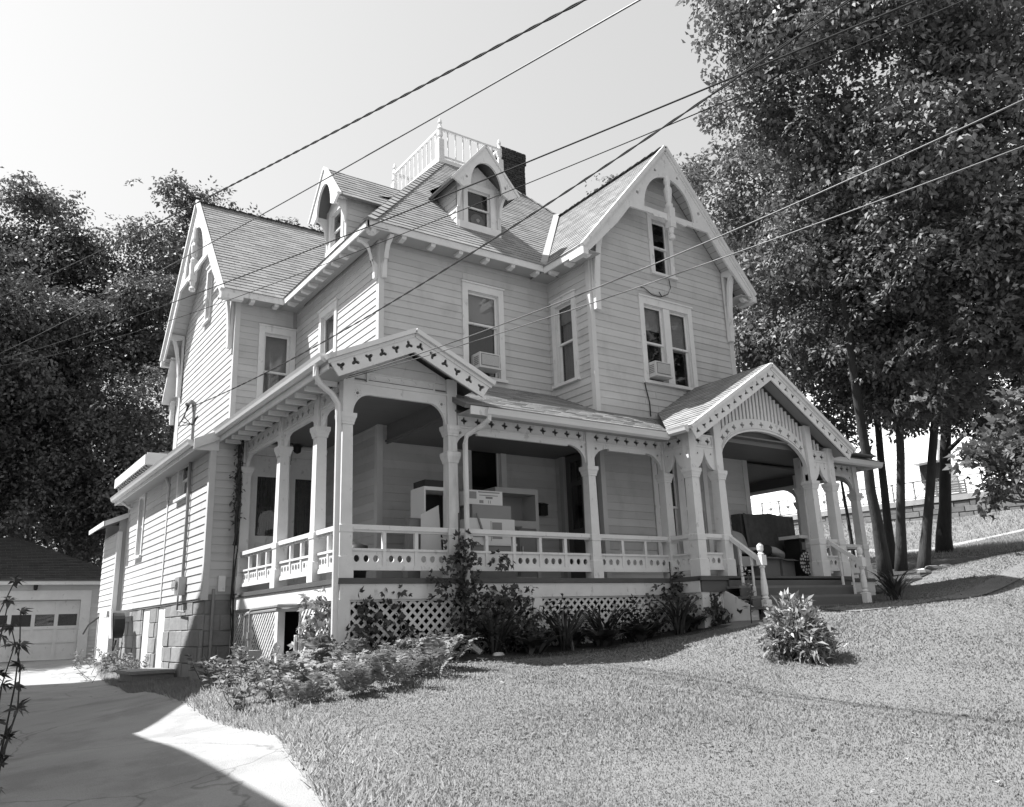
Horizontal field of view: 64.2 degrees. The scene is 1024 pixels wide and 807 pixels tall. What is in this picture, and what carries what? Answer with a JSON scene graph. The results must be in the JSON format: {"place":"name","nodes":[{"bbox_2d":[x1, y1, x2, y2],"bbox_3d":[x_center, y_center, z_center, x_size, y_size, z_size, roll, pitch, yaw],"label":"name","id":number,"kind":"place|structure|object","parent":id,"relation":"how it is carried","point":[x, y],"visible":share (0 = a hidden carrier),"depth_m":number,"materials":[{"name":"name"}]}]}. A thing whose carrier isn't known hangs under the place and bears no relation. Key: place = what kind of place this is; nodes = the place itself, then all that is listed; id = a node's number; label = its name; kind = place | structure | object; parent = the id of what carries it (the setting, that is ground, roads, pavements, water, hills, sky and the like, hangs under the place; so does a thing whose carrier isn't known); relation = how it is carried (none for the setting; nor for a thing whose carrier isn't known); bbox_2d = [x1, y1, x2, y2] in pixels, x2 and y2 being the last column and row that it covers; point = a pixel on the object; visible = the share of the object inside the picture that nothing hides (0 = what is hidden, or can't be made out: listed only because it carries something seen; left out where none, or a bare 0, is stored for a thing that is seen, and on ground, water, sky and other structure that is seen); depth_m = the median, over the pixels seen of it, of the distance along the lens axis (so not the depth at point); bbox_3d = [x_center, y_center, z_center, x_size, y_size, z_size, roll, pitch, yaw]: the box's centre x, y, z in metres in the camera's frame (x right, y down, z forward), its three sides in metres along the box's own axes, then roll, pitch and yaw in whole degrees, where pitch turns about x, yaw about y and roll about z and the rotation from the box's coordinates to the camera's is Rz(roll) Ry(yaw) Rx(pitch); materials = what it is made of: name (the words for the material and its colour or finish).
{"place":"outdoors","nodes":[
{"label":"outdoors","id":0,"kind":"place"},
{"bbox_2d":[0,658,330,806],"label":"driveway","id":1,"kind":"structure","parent":0,"point":[80,741],"depth_m":7.00,"materials":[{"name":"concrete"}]},
{"bbox_2d":[0,0,585,296],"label":"power line","id":2,"kind":"object","parent":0,"point":[461,65],"visible":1,"depth_m":10.30,"materials":[{"name":"rubber"}]},
{"bbox_2d":[0,0,640,353],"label":"power line","id":3,"kind":"object","parent":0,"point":[600,22],"visible":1,"depth_m":9.95,"materials":[{"name":"black rubber"}]},
{"bbox_2d":[0,509,1023,806],"bbox_3d":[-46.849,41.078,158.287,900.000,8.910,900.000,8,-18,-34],"label":"lawn","id":4,"kind":"structure","parent":0,"point":[736,625],"depth_m":7.38,"materials":[{"name":"plant"}]},
{"bbox_2d":[0,574,34,793],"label":"maple seedling","id":5,"kind":"object","parent":4,"relation":"on","point":[18,686],"visible":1,"depth_m":4.45,"materials":[{"name":"black plant"}]},
{"bbox_2d":[0,240,63,443],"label":"broadleaf tree","id":6,"kind":"object","parent":4,"relation":"on","point":[18,325],"visible":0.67,"depth_m":31.36,"materials":[{"name":"grey plant"}]},
{"bbox_2d":[0,0,919,359],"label":"power line","id":7,"kind":"object","parent":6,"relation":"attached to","point":[560,148],"visible":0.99,"depth_m":7.77,"materials":[{"name":"rubber"}]},
{"bbox_2d":[0,537,101,661],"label":"garage","id":8,"kind":"structure","parent":4,"relation":"on","point":[63,599],"depth_m":26.72,"materials":[{"name":"paint"}]},
{"bbox_2d":[0,601,79,661],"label":"garage door","id":9,"kind":"structure","parent":8,"relation":"in","point":[52,627],"depth_m":26.37,"materials":[{"name":"white paint"}]},
{"bbox_2d":[0,275,119,442],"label":"broadleaf tree","id":10,"kind":"object","parent":4,"relation":"on","point":[54,307],"visible":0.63,"depth_m":31.81,"materials":[{"name":"grey plant"}]},
{"bbox_2d":[0,166,123,434],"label":"broadleaf tree","id":11,"kind":"object","parent":4,"relation":"on","point":[39,207],"visible":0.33,"depth_m":39.22,"materials":[{"name":"grey plant"}]},
{"bbox_2d":[0,0,965,365],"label":"power line","id":12,"kind":"object","parent":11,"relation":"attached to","point":[592,156],"visible":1,"depth_m":7.85,"materials":[{"name":"rubber"}]},
{"bbox_2d":[0,335,125,556],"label":"broadleaf tree","id":13,"kind":"object","parent":4,"relation":"on","point":[14,447],"visible":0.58,"depth_m":31.53,"materials":[{"name":"grey plant"}]},
{"bbox_2d":[0,345,175,566],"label":"broadleaf tree","id":14,"kind":"object","parent":4,"relation":"on","point":[123,452],"visible":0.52,"depth_m":31.93,"materials":[{"name":"black plant"}]},
{"bbox_2d":[0,217,177,557],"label":"broadleaf tree","id":15,"kind":"object","parent":4,"relation":"on","point":[69,252],"visible":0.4,"depth_m":36.30,"materials":[{"name":"grey plant"}]},
{"bbox_2d":[77,168,322,451],"bbox_3d":[-14.958,-0.306,39.633,12.343,22.798,9.526,8,-18,-34],"label":"broadleaf tree","id":16,"kind":"object","parent":4,"relation":"on","point":[173,252],"visible":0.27,"depth_m":39.16,"materials":[{"name":"grey plant"}]},
{"bbox_2d":[200,654,255,685],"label":"weed","id":17,"kind":"object","parent":4,"relation":"on","point":[214,670],"visible":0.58,"depth_m":11.59,"materials":[{"name":"grey plant"}]},
{"bbox_2d":[195,653,267,689],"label":"weed","id":18,"kind":"object","parent":4,"relation":"on","point":[225,671],"visible":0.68,"depth_m":10.88,"materials":[{"name":"grey plant"}]},
{"bbox_2d":[210,670,280,712],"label":"weed","id":19,"kind":"object","parent":4,"relation":"on","point":[244,693],"visible":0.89,"depth_m":9.45,"materials":[{"name":"grey plant"}]},
{"bbox_2d":[212,656,296,688],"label":"weed","id":20,"kind":"object","parent":4,"relation":"on","point":[251,675],"visible":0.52,"depth_m":10.48,"materials":[{"name":"grey plant"}]},
{"bbox_2d":[231,648,304,694],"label":"weed","id":21,"kind":"object","parent":4,"relation":"on","point":[266,669],"visible":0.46,"depth_m":10.08,"materials":[{"name":"grey plant"}]},
{"bbox_2d":[264,647,328,678],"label":"fern","id":22,"kind":"object","parent":4,"relation":"on","point":[294,655],"visible":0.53,"depth_m":10.33,"materials":[{"name":"grey plant"}]},
{"bbox_2d":[277,657,318,689],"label":"fern","id":23,"kind":"object","parent":4,"relation":"on","point":[289,665],"visible":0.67,"depth_m":9.56,"materials":[{"name":"grey plant"}]},
{"bbox_2d":[269,670,331,700],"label":"fern","id":24,"kind":"object","parent":4,"relation":"on","point":[310,688],"visible":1,"depth_m":9.09,"materials":[{"name":"grey plant"}]},
{"bbox_2d":[90,658,535,806],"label":"grass fringe","id":25,"kind":"object","parent":4,"relation":"on","point":[278,728],"depth_m":6.82,"materials":[{"name":"grey plant"}]},
{"bbox_2d":[299,632,347,662],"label":"fern","id":26,"kind":"object","parent":4,"relation":"on","point":[317,642],"visible":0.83,"depth_m":10.79,"materials":[{"name":"grey plant"}]},
{"bbox_2d":[323,649,368,673],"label":"fern","id":27,"kind":"object","parent":4,"relation":"on","point":[339,656],"visible":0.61,"depth_m":10.02,"materials":[{"name":"grey plant"}]},
{"bbox_2d":[317,661,377,692],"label":"fern","id":28,"kind":"object","parent":4,"relation":"on","point":[355,676],"visible":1,"depth_m":9.07,"materials":[{"name":"grey plant"}]},
{"bbox_2d":[326,637,374,660],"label":"fern","id":29,"kind":"object","parent":4,"relation":"on","point":[354,647],"visible":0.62,"depth_m":10.53,"materials":[{"name":"grey plant"}]},
{"bbox_2d":[359,649,428,684],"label":"fern","id":30,"kind":"object","parent":4,"relation":"on","point":[393,667],"visible":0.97,"depth_m":9.31,"materials":[{"name":"grey plant"}]},
{"bbox_2d":[378,636,427,655],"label":"fern","id":31,"kind":"object","parent":4,"relation":"on","point":[400,644],"visible":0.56,"depth_m":10.72,"materials":[{"name":"grey plant"}]},
{"bbox_2d":[399,645,455,672],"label":"fern","id":32,"kind":"object","parent":4,"relation":"on","point":[431,660],"visible":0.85,"depth_m":9.95,"materials":[{"name":"grey plant"}]},
{"bbox_2d":[423,634,481,665],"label":"fern","id":33,"kind":"object","parent":4,"relation":"on","point":[453,644],"visible":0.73,"depth_m":10.33,"materials":[{"name":"grey plant"}]},
{"bbox_2d":[89,118,882,682],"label":"victorian house","id":34,"kind":"structure","parent":4,"relation":"on","point":[637,494],"depth_m":16.93,"materials":[{"name":"white paint"}]},
{"bbox_2d":[82,608,129,650],"bbox_3d":[-10.138,5.719,20.564,0.620,1.016,2.741,10,-19,-39],"label":"hose reel","id":35,"kind":"object","parent":34,"relation":"attached to","point":[116,624],"visible":0.99,"depth_m":19.62,"materials":[{"name":"white plastic"}]},
{"bbox_2d":[132,493,146,559],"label":"window","id":36,"kind":"structure","parent":34,"relation":"in","point":[142,499],"depth_m":20.69,"materials":[{"name":"white paint"}]},
{"bbox_2d":[140,608,149,667],"bbox_3d":[-8.463,5.518,18.891,0.065,1.500,0.660,8,-18,-34],"label":"basement door","id":37,"kind":"structure","parent":34,"relation":"in","point":[147,611],"depth_m":18.93,"materials":[{"name":"white paint"}]},
{"bbox_2d":[155,606,164,667],"bbox_3d":[-7.597,5.168,17.691,0.065,1.500,0.620,8,-18,-34],"label":"basement door","id":38,"kind":"structure","parent":34,"relation":"in","point":[161,620],"depth_m":17.72,"materials":[{"name":"white paint"}]},
{"bbox_2d":[173,465,188,502],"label":"window","id":39,"kind":"structure","parent":34,"relation":"in","point":[182,482],"depth_m":17.74,"materials":[{"name":"grey glass"}]},
{"bbox_2d":[201,264,213,326],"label":"window","id":40,"kind":"structure","parent":34,"relation":"in","point":[209,284],"depth_m":21.43,"materials":[{"name":"white paint"}]},
{"bbox_2d":[228,440,245,664],"bbox_3d":[-5.267,2.759,15.468,0.432,4.257,0.353,-5,-15,11],"label":"dry vine","id":41,"kind":"object","parent":34,"relation":"attached to","point":[237,478],"visible":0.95,"depth_m":15.63,"materials":[{"name":"black plant"}]},
{"bbox_2d":[241,603,300,667],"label":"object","id":42,"kind":"object","parent":34,"relation":"attached to","point":[247,637],"visible":0.77,"depth_m":12.91,"materials":[{"name":"white metal"}]},
{"bbox_2d":[256,323,296,397],"bbox_3d":[-5.604,-0.797,19.298,0.930,2.095,0.270,8,-18,-34],"label":"window","id":43,"kind":"structure","parent":34,"relation":"in","point":[275,347],"depth_m":19.40,"materials":[{"name":"white paint"}]},
{"bbox_2d":[248,445,327,591],"bbox_3d":[-4.640,2.334,16.495,1.700,2.920,0.380,8,-18,-34],"label":"double door","id":44,"kind":"structure","parent":34,"relation":"in","point":[263,478],"depth_m":16.46,"materials":[{"name":"black paint"}]},
{"bbox_2d":[286,587,361,661],"bbox_3d":[-2.725,3.284,11.677,1.072,1.319,0.784,8,-18,-34],"label":"climbing vine","id":45,"kind":"object","parent":34,"relation":"attached to","point":[319,620],"visible":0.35,"depth_m":11.58,"materials":[{"name":"grey plant"}]},
{"bbox_2d":[317,297,337,353],"bbox_3d":[-3.818,-1.163,18.044,0.690,2.055,1.060,8,-18,-34],"label":"window","id":46,"kind":"structure","parent":34,"relation":"in","point":[328,315],"depth_m":18.22,"materials":[{"name":"white paint"}]},
{"bbox_2d":[344,583,416,653],"bbox_3d":[-1.846,3.150,11.619,1.169,1.331,0.587,8,-18,-34],"label":"climbing vine","id":47,"kind":"object","parent":34,"relation":"attached to","point":[362,610],"visible":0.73,"depth_m":11.60,"materials":[{"name":"black plant"}]},
{"bbox_2d":[402,518,420,577],"bbox_3d":[-1.579,2.373,13.307,0.380,1.040,0.200,8,-18,-34],"label":"grey case","id":48,"kind":"object","parent":34,"relation":"on","point":[412,522],"visible":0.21,"depth_m":13.21,"materials":[{"name":"grey plastic"}]},
{"bbox_2d":[411,486,442,558],"bbox_3d":[-1.326,2.247,13.919,0.650,1.580,0.480,8,-18,-34],"label":"cabinet","id":49,"kind":"object","parent":34,"relation":"on","point":[424,499],"visible":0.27,"depth_m":13.98,"materials":[{"name":"white wood"}]},
{"bbox_2d":[420,505,441,577],"bbox_3d":[-1.311,2.245,13.212,0.418,1.220,0.193,5,-17,-25],"label":"leaning panel","id":50,"kind":"object","parent":34,"relation":"on","point":[430,518],"visible":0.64,"depth_m":13.21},
{"bbox_2d":[461,279,508,383],"bbox_3d":[-0.756,-1.447,17.452,1.100,2.135,0.690,8,-18,-34],"label":"window","id":51,"kind":"structure","parent":34,"relation":"in","point":[480,310],"depth_m":17.49,"materials":[{"name":"white paint"}]},
{"bbox_2d":[470,351,501,373],"bbox_3d":[-0.550,-0.839,16.973,0.530,0.340,0.400,8,-18,-34],"label":"air conditioner","id":52,"kind":"object","parent":34,"relation":"attached to","point":[485,362],"visible":0.98,"depth_m":16.84,"materials":[{"name":"white metal"}]},
{"bbox_2d":[426,513,546,653],"bbox_3d":[-0.271,2.962,12.591,2.274,2.556,0.753,8,-18,-34],"label":"climbing vine","id":53,"kind":"object","parent":34,"relation":"attached to","point":[505,601],"visible":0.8,"depth_m":12.47,"materials":[{"name":"black plant"}]},
{"bbox_2d":[468,450,506,489],"bbox_3d":[-0.667,1.823,16.563,1.040,2.215,0.690,8,-18,-34],"label":"window","id":54,"kind":"structure","parent":34,"relation":"in","point":[486,470],"depth_m":17.01,"materials":[{"name":"black glass"}]},
{"bbox_2d":[462,543,516,577],"bbox_3d":[-0.424,2.731,13.985,0.920,0.620,0.520,8,-18,-34],"label":"storage chest","id":55,"kind":"object","parent":34,"relation":"on","point":[495,547],"visible":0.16,"depth_m":13.80,"materials":[{"name":"white wood"}]},
{"bbox_2d":[460,518,514,543],"bbox_3d":[-0.446,2.228,14.126,0.920,0.415,0.425,8,-18,-34],"label":"carton","id":56,"kind":"object","parent":55,"relation":"on","point":[496,524],"visible":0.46,"depth_m":13.96,"materials":[{"name":"grey cardboard"}]},
{"bbox_2d":[460,504,510,519],"bbox_3d":[-0.459,1.919,14.247,0.800,0.235,0.400,8,-18,-34],"label":"grey carton","id":57,"kind":"object","parent":56,"relation":"on","point":[493,512],"visible":0.71,"depth_m":14.09,"materials":[{"name":"grey cardboard"}]},
{"bbox_2d":[458,489,502,506],"bbox_3d":[-0.562,1.671,14.255,0.700,0.245,0.385,8,-18,-34],"label":"printed carton","id":58,"kind":"object","parent":57,"relation":"on","point":[482,497],"visible":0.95,"depth_m":14.10,"materials":[{"name":"white cardboard"}]},
{"bbox_2d":[484,487,540,577],"bbox_3d":[-0.004,2.462,15.172,0.970,1.720,0.510,8,-18,-34],"label":"hutch","id":59,"kind":"object","parent":34,"relation":"on","point":[523,503],"visible":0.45,"depth_m":15.29,"materials":[{"name":"grey paint"}]},
{"bbox_2d":[192,0,851,406],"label":"power line","id":60,"kind":"object","parent":34,"relation":"attached to","point":[576,184],"visible":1,"depth_m":7.68,"materials":[{"name":"rubber"}]},
{"bbox_2d":[549,289,580,389],"bbox_3d":[1.380,-1.360,17.923,0.690,2.045,0.900,8,-18,-34],"label":"window","id":61,"kind":"structure","parent":34,"relation":"in","point":[564,332],"depth_m":17.92,"materials":[{"name":"white paint"}]},
{"bbox_2d":[558,452,585,577],"bbox_3d":[1.461,2.306,16.876,0.445,2.800,0.860,8,-18,-34],"label":"front door","id":62,"kind":"structure","parent":34,"relation":"in","point":[576,546],"depth_m":17.04,"materials":[{"name":"paint"}]},
{"bbox_2d":[648,360,672,380],"bbox_3d":[3.199,-0.704,17.815,0.500,0.340,0.370,8,-18,-34],"label":"air conditioner","id":63,"kind":"object","parent":34,"relation":"attached to","point":[659,371],"visible":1,"depth_m":17.67,"materials":[{"name":"white metal"}]},
{"bbox_2d":[646,213,677,280],"bbox_3d":[3.290,-3.604,19.156,0.830,1.605,0.690,8,-18,-34],"label":"window","id":64,"kind":"structure","parent":34,"relation":"in","point":[658,240],"depth_m":19.07,"materials":[{"name":"white paint"}]},
{"bbox_2d":[637,293,697,390],"bbox_3d":[3.351,-1.274,18.521,1.720,2.055,0.690,8,-18,-34],"label":"window","id":65,"kind":"structure","parent":34,"relation":"in","point":[667,335],"depth_m":18.55,"materials":[{"name":"white paint"}]},
{"bbox_2d":[650,457,713,563],"bbox_3d":[3.473,2.227,17.589,1.720,2.485,0.690,8,-18,-34],"label":"window","id":66,"kind":"structure","parent":34,"relation":"in","point":[678,489],"depth_m":17.38,"materials":[{"name":"grey glass"}]},
{"bbox_2d":[346,145,1023,378],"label":"power line","id":67,"kind":"object","parent":34,"relation":"attached to","point":[727,255],"visible":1,"depth_m":7.54,"materials":[{"name":"black rubber"}]},
{"bbox_2d":[348,99,1023,376],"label":"power line","id":68,"kind":"object","parent":34,"relation":"attached to","point":[725,233],"visible":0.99,"depth_m":7.55,"materials":[{"name":"black rubber"}]},
{"bbox_2d":[731,513,794,575],"bbox_3d":[5.664,3.275,18.458,1.800,1.500,0.803,8,-18,-34],"label":"draped sofa","id":69,"kind":"object","parent":34,"relation":"on","point":[754,530],"visible":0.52,"depth_m":18.20,"materials":[{"name":"black fabric"}]},
{"bbox_2d":[751,557,783,575],"bbox_3d":[5.448,3.510,17.380,0.500,0.465,0.490,8,-18,-34],"label":"cardboard box","id":70,"kind":"object","parent":34,"relation":"on","point":[772,567],"visible":0.61,"depth_m":17.30,"materials":[{"name":"grey cardboard"}]},
{"bbox_2d":[779,559,798,575],"bbox_3d":[5.873,3.584,17.634,0.420,0.425,0.500,8,-18,-34],"label":"cardboard box","id":71,"kind":"object","parent":34,"relation":"on","point":[787,567],"visible":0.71,"depth_m":17.51,"materials":[{"name":"grey cardboard"}]},
{"bbox_2d":[779,535,808,575],"bbox_3d":[6.446,3.413,18.047,0.860,0.930,0.540,8,-18,-34],"label":"side table","id":72,"kind":"object","parent":34,"relation":"on","point":[795,546],"visible":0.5,"depth_m":17.85,"materials":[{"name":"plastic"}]},
{"bbox_2d":[368,625,729,664],"bbox_3d":[0.718,3.748,12.694,6.800,0.368,1.350,8,-18,-34],"label":"planting bed","id":73,"kind":"object","parent":4,"relation":"on","point":[473,656],"visible":0.54,"depth_m":12.54,"materials":[{"name":"soil"}]},
{"bbox_2d":[362,628,481,654],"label":"dark weed","id":74,"kind":"object","parent":73,"relation":"on","point":[411,633],"visible":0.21,"depth_m":11.74,"materials":[{"name":"grey plant"}]},
{"bbox_2d":[458,608,531,653],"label":"day lily","id":75,"kind":"object","parent":73,"relation":"on","point":[507,626],"visible":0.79,"depth_m":12.13,"materials":[{"name":"grey plant"}]},
{"bbox_2d":[456,606,561,654],"bbox_3d":[-0.174,3.495,12.614,1.495,0.756,1.715,3,-16,-17],"label":"dark weed","id":76,"kind":"object","parent":73,"relation":"on","point":[522,630],"visible":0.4,"depth_m":12.19,"materials":[{"name":"black plant"}]},
{"bbox_2d":[505,634,563,654],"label":"hosta","id":77,"kind":"object","parent":73,"relation":"on","point":[532,645],"visible":0.96,"depth_m":11.99,"materials":[{"name":"grey plant"}]},
{"bbox_2d":[537,604,600,650],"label":"day lily","id":78,"kind":"object","parent":73,"relation":"on","point":[568,631],"visible":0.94,"depth_m":12.39,"materials":[{"name":"grey plant"}]},
{"bbox_2d":[525,593,616,645],"bbox_3d":[0.871,3.574,13.379,1.608,0.892,0.982,2,-15,-14],"label":"dark weed","id":79,"kind":"object","parent":73,"relation":"on","point":[566,607],"visible":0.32,"depth_m":13.28,"materials":[{"name":"black plant"}]},
{"bbox_2d":[572,603,632,631],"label":"day lily","id":80,"kind":"object","parent":73,"relation":"on","point":[596,622],"visible":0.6,"depth_m":13.39,"materials":[{"name":"grey plant"}]},
{"bbox_2d":[578,628,630,646],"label":"hosta","id":81,"kind":"object","parent":73,"relation":"on","point":[602,637],"visible":0.94,"depth_m":12.79,"materials":[{"name":"grey plant"}]},
{"bbox_2d":[593,594,663,641],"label":"dark weed","id":82,"kind":"object","parent":73,"relation":"on","point":[635,620],"visible":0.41,"depth_m":13.94,"materials":[{"name":"black plant"}]},
{"bbox_2d":[616,622,663,641],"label":"hosta","id":83,"kind":"object","parent":73,"relation":"on","point":[640,632],"visible":0.88,"depth_m":13.30,"materials":[{"name":"grey plant"}]},
{"bbox_2d":[652,594,704,634],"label":"day lily","id":84,"kind":"object","parent":73,"relation":"on","point":[678,618],"visible":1,"depth_m":13.81,"materials":[{"name":"grey plant"}]},
{"bbox_2d":[645,562,742,631],"bbox_3d":[3.208,3.569,14.671,1.513,1.492,1.291,8,-18,-34],"label":"shrub","id":85,"kind":"object","parent":4,"relation":"on","point":[675,588],"visible":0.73,"depth_m":14.60,"materials":[{"name":"black plant"}]},
{"bbox_2d":[574,152,829,395],"bbox_3d":[7.612,-1.185,32.517,10.953,16.708,7.892,-3,-15,4],"label":"tall tree","id":86,"kind":"object","parent":4,"relation":"on","point":[685,166],"visible":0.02,"depth_m":31.90,"materials":[{"name":"grey plant"}]},
{"bbox_2d":[749,588,847,665],"bbox_3d":[3.859,3.062,11.011,1.236,1.171,1.308,-3,-15,5],"label":"shrub","id":87,"kind":"object","parent":4,"relation":"on","point":[805,634],"visible":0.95,"depth_m":10.90,"materials":[{"name":"grey plant"}]},
{"bbox_2d":[674,0,949,577],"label":"maple tree","id":88,"kind":"object","parent":4,"relation":"on","point":[776,22],"visible":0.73,"depth_m":21.74,"materials":[{"name":"grey plant"}]},
{"bbox_2d":[736,303,1023,515],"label":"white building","id":89,"kind":"structure","parent":4,"relation":"on","point":[916,452],"depth_m":67.97,"materials":[{"name":"white"}]},
{"bbox_2d":[867,568,918,599],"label":"iris","id":90,"kind":"object","parent":4,"relation":"on","point":[892,586],"visible":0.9,"depth_m":16.46,"materials":[{"name":"grey plant"}]},
{"bbox_2d":[769,0,1023,570],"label":"maple tree","id":91,"kind":"object","parent":4,"relation":"on","point":[870,193],"visible":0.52,"depth_m":19.33,"materials":[{"name":"grey plant"}]},
{"bbox_2d":[784,488,1023,527],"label":"retaining wall","id":92,"kind":"structure","parent":4,"relation":"on","point":[963,505],"depth_m":45.40,"materials":[{"name":"concrete"}]},
{"bbox_2d":[761,471,1007,515],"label":"chain-link fence","id":93,"kind":"object","parent":92,"relation":"on","point":[894,499],"visible":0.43,"depth_m":47.28,"materials":[{"name":"metal"}]},
{"bbox_2d":[795,509,1023,561],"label":"bank grass","id":94,"kind":"structure","parent":4,"relation":"on","point":[1005,540],"depth_m":39.95,"materials":[{"name":"grey plant"}]},
{"bbox_2d":[800,0,1023,567],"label":"maple tree","id":95,"kind":"object","parent":4,"relation":"on","point":[1005,93],"visible":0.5,"depth_m":19.07,"materials":[{"name":"grey plant"}]},
{"bbox_2d":[827,166,1023,552],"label":"maple tree","id":96,"kind":"object","parent":4,"relation":"on","point":[943,539],"visible":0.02,"depth_m":29.71,"materials":[{"name":"grey plant"}]},
{"bbox_2d":[851,542,1023,593],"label":"tree bed","id":97,"kind":"object","parent":4,"relation":"on","point":[937,561],"visible":0.18,"depth_m":27.09,"materials":[{"name":"soil"}]},
{"bbox_2d":[681,126,921,568],"bbox_3d":[9.776,-1.559,27.074,8.576,14.543,9.028,-3,-15,4],"label":"maple tree","id":98,"kind":"object","parent":97,"relation":"on","point":[748,342],"visible":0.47,"depth_m":26.04,"materials":[{"name":"grey plant"}]},
{"bbox_2d":[819,404,877,567],"bbox_3d":[10.584,3.063,29.323,3.880,6.802,9.916,-6,-15,14],"label":"young tree","id":99,"kind":"object","parent":97,"relation":"on","point":[847,433],"visible":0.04,"depth_m":25.89,"materials":[{"name":"grey plant"}]},
{"bbox_2d":[882,178,1023,522],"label":"maple tree","id":100,"kind":"object","parent":4,"relation":"on","point":[1002,454],"visible":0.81,"depth_m":19.10,"materials":[{"name":"grey plant"}]},
{"bbox_2d":[0,0,1023,561],"label":"sky","id":101,"kind":"structure","parent":0,"point":[97,96],"materials":[{"name":"white"}]},
{"bbox_2d":[822,562,1023,610],"label":"path","id":102,"kind":"structure","parent":0,"point":[992,584],"depth_m":16.91,"materials":[{"name":"grey concrete"}]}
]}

